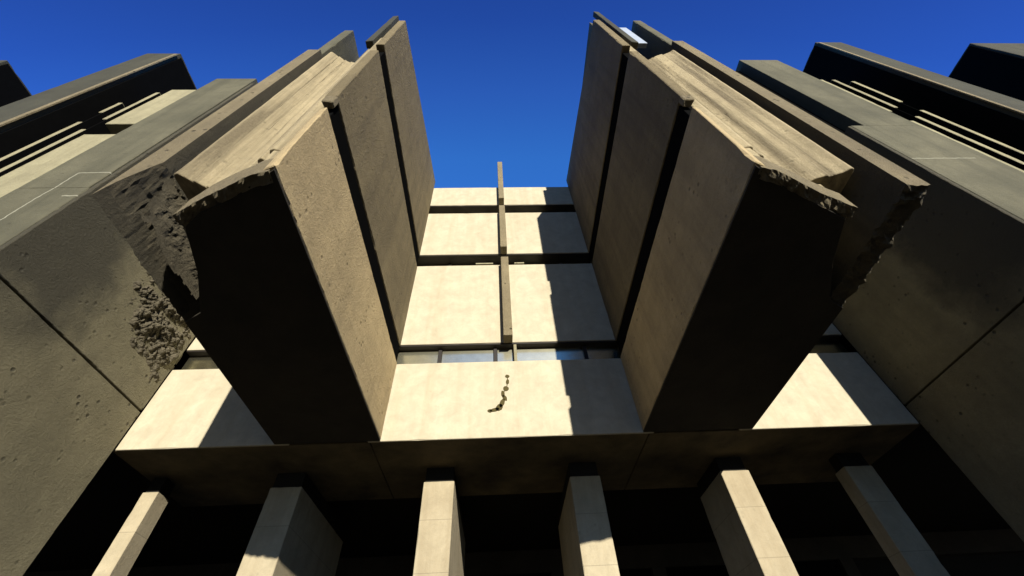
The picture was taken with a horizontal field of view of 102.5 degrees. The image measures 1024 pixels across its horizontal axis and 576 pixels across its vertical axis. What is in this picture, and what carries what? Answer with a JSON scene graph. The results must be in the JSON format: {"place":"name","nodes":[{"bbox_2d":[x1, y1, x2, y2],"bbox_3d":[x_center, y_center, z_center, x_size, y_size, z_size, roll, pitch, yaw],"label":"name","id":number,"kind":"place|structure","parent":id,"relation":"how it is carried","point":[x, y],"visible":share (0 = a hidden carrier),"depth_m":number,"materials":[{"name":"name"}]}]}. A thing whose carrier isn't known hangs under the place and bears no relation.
{"place":"outdoors","nodes":[
{"label":"outdoors","id":0,"kind":"place"},
{"bbox_2d":[0,0,1023,187],"label":"sky","id":1,"kind":"structure","parent":0,"point":[498,80],"materials":[{"name":"blue"}]},
{"label":"ground","id":2,"kind":"structure","parent":0,"visible":0},
{"bbox_2d":[0,11,1023,575],"bbox_3d":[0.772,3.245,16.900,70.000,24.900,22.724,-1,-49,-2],"label":"concrete building","id":3,"kind":"structure","parent":2,"relation":"on","point":[698,315],"depth_m":9.63,"materials":[{"name":"concrete"}]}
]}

